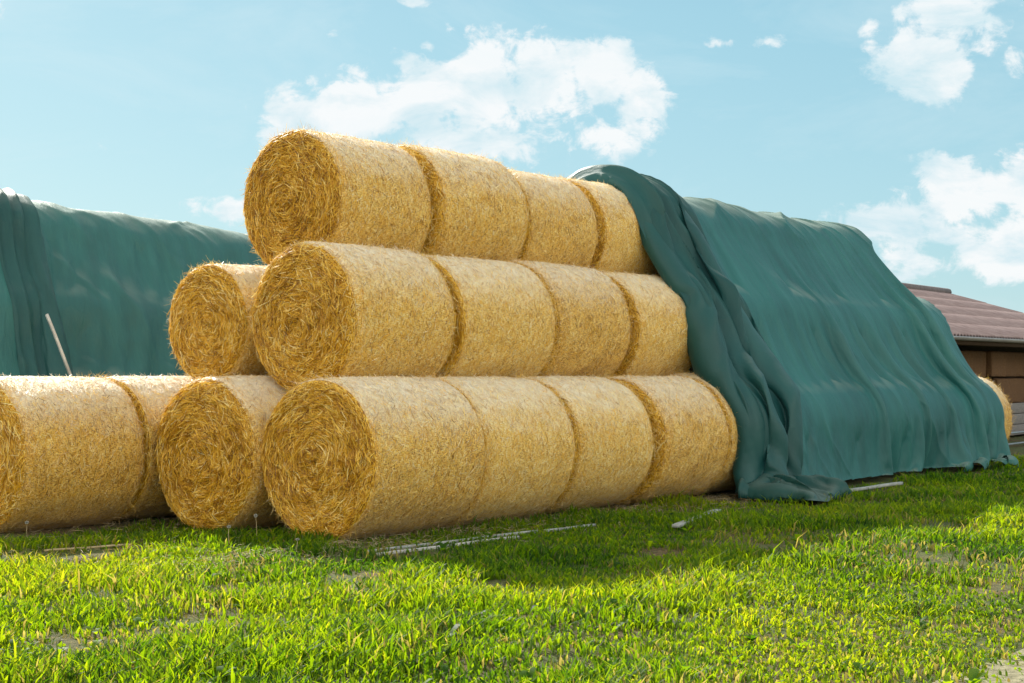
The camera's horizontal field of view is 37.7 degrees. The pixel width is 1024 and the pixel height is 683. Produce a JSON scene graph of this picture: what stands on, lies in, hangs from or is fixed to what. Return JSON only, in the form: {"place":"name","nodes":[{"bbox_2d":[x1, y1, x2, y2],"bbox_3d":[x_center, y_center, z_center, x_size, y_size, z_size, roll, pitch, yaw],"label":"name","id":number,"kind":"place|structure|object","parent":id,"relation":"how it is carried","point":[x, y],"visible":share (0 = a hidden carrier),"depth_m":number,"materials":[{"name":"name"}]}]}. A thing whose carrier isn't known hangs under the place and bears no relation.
{"place":"outdoors","nodes":[
{"label":"outdoors","id":0,"kind":"place"},
{"bbox_2d":[0,424,1023,682],"bbox_3d":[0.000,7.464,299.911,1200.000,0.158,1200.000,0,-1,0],"label":"ground","id":1,"kind":"structure","parent":0,"point":[656,550],"depth_m":9.85,"materials":[{"name":"green plant"}]},
{"bbox_2d":[0,261,19,375],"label":"tarpaulin","id":2,"kind":"object","parent":1,"relation":"on","point":[8,360],"visible":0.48,"depth_m":17.94,"materials":[{"name":"teal fabric"}]},
{"bbox_2d":[0,372,148,533],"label":"straw bale","id":3,"kind":"object","parent":1,"relation":"on","point":[73,451],"visible":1,"depth_m":13.64},
{"bbox_2d":[44,543,132,550],"bbox_3d":[-3.450,1.678,12.219,0.721,0.019,0.028,1,-1,-34],"label":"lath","id":4,"kind":"object","parent":1,"relation":"on","point":[87,547],"visible":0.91,"depth_m":12.22,"materials":[{"name":"grey wood"}]},
{"bbox_2d":[0,188,266,377],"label":"tarpaulin","id":5,"kind":"object","parent":1,"relation":"on","point":[97,287],"visible":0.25,"depth_m":19.33,"materials":[{"name":"teal fabric"}]},
{"bbox_2d":[45,314,71,376],"bbox_3d":[-5.141,0.370,17.420,0.616,1.391,0.087,0,-1,4],"label":"lath","id":6,"kind":"object","parent":5,"relation":"on","point":[58,344],"visible":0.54,"depth_m":17.40,"materials":[{"name":"beige wood"}]},
{"bbox_2d":[97,372,204,522],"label":"straw bale","id":7,"kind":"object","parent":1,"relation":"on","point":[150,396],"visible":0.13,"depth_m":14.49},
{"bbox_2d":[167,256,270,380],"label":"straw bale","id":8,"kind":"object","parent":7,"relation":"on","point":[210,323],"visible":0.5,"depth_m":14.66},
{"bbox_2d":[150,367,316,530],"bbox_3d":[-2.430,1.068,14.356,1.624,1.627,1.610,-43,-26,30],"label":"straw bale","id":9,"kind":"object","parent":1,"relation":"on","point":[219,422],"visible":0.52,"depth_m":13.72},
{"bbox_2d":[257,370,491,541],"bbox_3d":[-1.242,1.035,13.555,1.610,1.584,1.659,21,12,37],"label":"straw bale","id":10,"kind":"object","parent":1,"relation":"on","point":[396,454],"visible":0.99,"depth_m":13.02},
{"bbox_2d":[246,237,459,390],"bbox_3d":[-1.505,-0.197,14.374,1.594,1.594,1.652,-20,-14,37],"label":"straw bale","id":11,"kind":"object","parent":10,"relation":"on","point":[343,309],"visible":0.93,"depth_m":13.83},
{"bbox_2d":[241,124,434,265],"bbox_3d":[-1.753,-1.362,15.207,1.557,1.605,1.618,1,-44,-51],"label":"straw bale","id":12,"kind":"object","parent":11,"relation":"on","point":[305,184],"visible":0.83,"depth_m":14.70},
{"bbox_2d":[0,492,780,573],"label":"loose straw","id":13,"kind":"object","parent":1,"relation":"on","point":[543,520],"visible":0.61,"depth_m":13.08,"materials":[{"name":"beige plant"}]},
{"bbox_2d":[376,536,518,555],"bbox_3d":[-0.535,1.705,12.504,0.042,0.035,1.698,-1,-2,43],"label":"lath","id":14,"kind":"object","parent":1,"relation":"on","point":[425,548],"visible":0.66,"depth_m":12.33,"materials":[{"name":"grey wood"}]},
{"bbox_2d":[368,530,537,551],"bbox_3d":[-0.475,1.704,12.794,0.042,0.035,2.009,-1,-2,44],"label":"lath","id":15,"kind":"object","parent":1,"relation":"on","point":[421,544],"visible":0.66,"depth_m":12.67,"materials":[{"name":"grey wood"}]},
{"bbox_2d":[424,369,580,527],"bbox_3d":[-0.341,1.054,14.668,1.568,1.594,1.575,36,21,33],"label":"straw bale","id":16,"kind":"object","parent":1,"relation":"on","point":[529,433],"visible":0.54,"depth_m":14.26},
{"bbox_2d":[417,249,558,377],"bbox_3d":[-0.524,-0.160,15.537,1.575,1.550,1.671,11,6,38],"label":"straw bale","id":17,"kind":"object","parent":16,"relation":"on","point":[505,324],"visible":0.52,"depth_m":15.06},
{"bbox_2d":[396,139,532,260],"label":"straw bale","id":18,"kind":"object","parent":17,"relation":"on","point":[479,206],"visible":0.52,"depth_m":15.83},
{"bbox_2d":[544,524,595,531],"bbox_3d":[0.540,1.724,13.853,0.040,0.029,0.715,-1,-2,42],"label":"lath","id":19,"kind":"object","parent":1,"relation":"on","point":[561,529],"visible":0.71,"depth_m":13.74,"materials":[{"name":"grey wood"}]},
{"bbox_2d":[520,371,655,513],"bbox_3d":[0.559,1.073,15.851,1.619,1.563,1.563,1,-43,-51],"label":"straw bale","id":20,"kind":"object","parent":1,"relation":"on","point":[613,433],"visible":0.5,"depth_m":15.41},
{"bbox_2d":[504,255,634,377],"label":"straw bale","id":21,"kind":"object","parent":20,"relation":"on","point":[593,333],"visible":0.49,"depth_m":16.29},
{"bbox_2d":[508,167,599,266],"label":"straw bale","id":22,"kind":"object","parent":21,"relation":"on","point":[562,225],"visible":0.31,"depth_m":17.10},
{"bbox_2d":[601,371,732,505],"bbox_3d":[1.519,1.100,16.979,1.593,1.595,1.610,34,20,34],"label":"straw bale","id":23,"kind":"object","parent":1,"relation":"on","point":[691,427],"visible":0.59,"depth_m":16.45},
{"bbox_2d":[600,269,692,375],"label":"straw bale","id":24,"kind":"object","parent":23,"relation":"on","point":[658,342],"visible":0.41,"depth_m":17.29},
{"bbox_2d":[557,173,658,274],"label":"straw bale","id":25,"kind":"object","parent":24,"relation":"on","point":[620,248],"visible":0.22,"depth_m":17.92},
{"bbox_2d":[672,509,720,527],"bbox_3d":[1.810,1.717,14.594,0.085,0.049,1.857,0,-1,19],"label":"lath","id":26,"kind":"object","parent":1,"relation":"on","point":[678,524],"visible":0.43,"depth_m":13.84,"materials":[{"name":"grey wood"}]},
{"bbox_2d":[671,369,738,495],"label":"straw bale","id":27,"kind":"object","parent":1,"relation":"on","point":[725,481],"visible":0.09,"depth_m":17.34},
{"bbox_2d":[568,164,1018,501],"bbox_3d":[3.116,-0.150,21.468,6.402,4.032,8.558,-1,-1,34],"label":"tarpaulin","id":28,"kind":"object","parent":1,"relation":"on","point":[826,358],"visible":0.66,"depth_m":19.72,"materials":[{"name":"teal fabric"}]},
{"bbox_2d":[849,482,902,491],"bbox_3d":[4.350,1.771,18.193,0.060,0.040,1.742,-1,-1,39],"label":"lath","id":29,"kind":"object","parent":1,"relation":"on","point":[878,486],"visible":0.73,"depth_m":18.30,"materials":[{"name":"grey wood"}]},
{"bbox_2d":[902,283,1023,434],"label":"barn","id":30,"kind":"structure","parent":1,"relation":"on","point":[978,325],"depth_m":34.28,"materials":[{"name":"red-brown roof tile"},{"name":"dark timber"},{"name":"grey plank"}]},
{"bbox_2d":[989,378,1010,402],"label":"square bale","id":31,"kind":"object","parent":30,"relation":"in","point":[1005,384],"visible":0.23,"depth_m":33.38,"materials":[{"name":"plant"}]},
{"bbox_2d":[984,351,1005,376],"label":"square bale","id":32,"kind":"object","parent":31,"relation":"on","point":[995,363],"visible":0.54,"depth_m":32.92,"materials":[{"name":"plant"}]},
{"bbox_2d":[987,377,1022,402],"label":"square bale","id":33,"kind":"object","parent":30,"relation":"in","point":[1016,390],"visible":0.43,"depth_m":34.23,"materials":[{"name":"plant"}]},
{"bbox_2d":[1001,351,1016,376],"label":"square bale","id":34,"kind":"object","parent":33,"relation":"on","point":[1011,364],"visible":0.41,"depth_m":33.90,"materials":[{"name":"plant"}]},
{"bbox_2d":[995,377,1023,402],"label":"square bale","id":35,"kind":"object","parent":30,"relation":"in","point":[1023,385],"visible":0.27,"depth_m":34.77,"materials":[{"name":"plant"}]},
{"bbox_2d":[1012,352,1023,376],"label":"square bale","id":36,"kind":"object","parent":35,"relation":"on","point":[1020,364],"visible":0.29,"depth_m":34.59,"materials":[{"name":"plant"}]},
{"bbox_2d":[978,374,1015,441],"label":"straw bale","id":37,"kind":"object","parent":1,"relation":"on","point":[1006,404],"visible":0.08,"depth_m":23.83},
{"bbox_2d":[1008,431,1023,444],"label":"rail fence","id":38,"kind":"object","parent":1,"relation":"on","point":[1016,432],"visible":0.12,"depth_m":29.05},
{"bbox_2d":[0,0,1023,312],"label":"sky","id":39,"kind":"structure","parent":0,"point":[900,123],"materials":[{"name":"blue"}]},
{"bbox_2d":[933,649,1023,682],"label":"dirt track","id":40,"kind":"structure","parent":0,"point":[1014,676],"depth_m":7.41,"materials":[{"name":"beige soil"}]},
{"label":"square bale","id":41,"kind":"object","parent":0,"visible":0},
{"bbox_2d":[960,350,972,369],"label":"square bale","id":42,"kind":"object","parent":41,"relation":"on","point":[967,355],"visible":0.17,"depth_m":31.62,"materials":[{"name":"plant"}]},
{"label":"square bale","id":43,"kind":"object","parent":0,"visible":0},
{"bbox_2d":[968,350,985,376],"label":"square bale","id":44,"kind":"object","parent":43,"relation":"on","point":[979,363],"visible":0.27,"depth_m":32.32,"materials":[{"name":"plant"}]}
]}

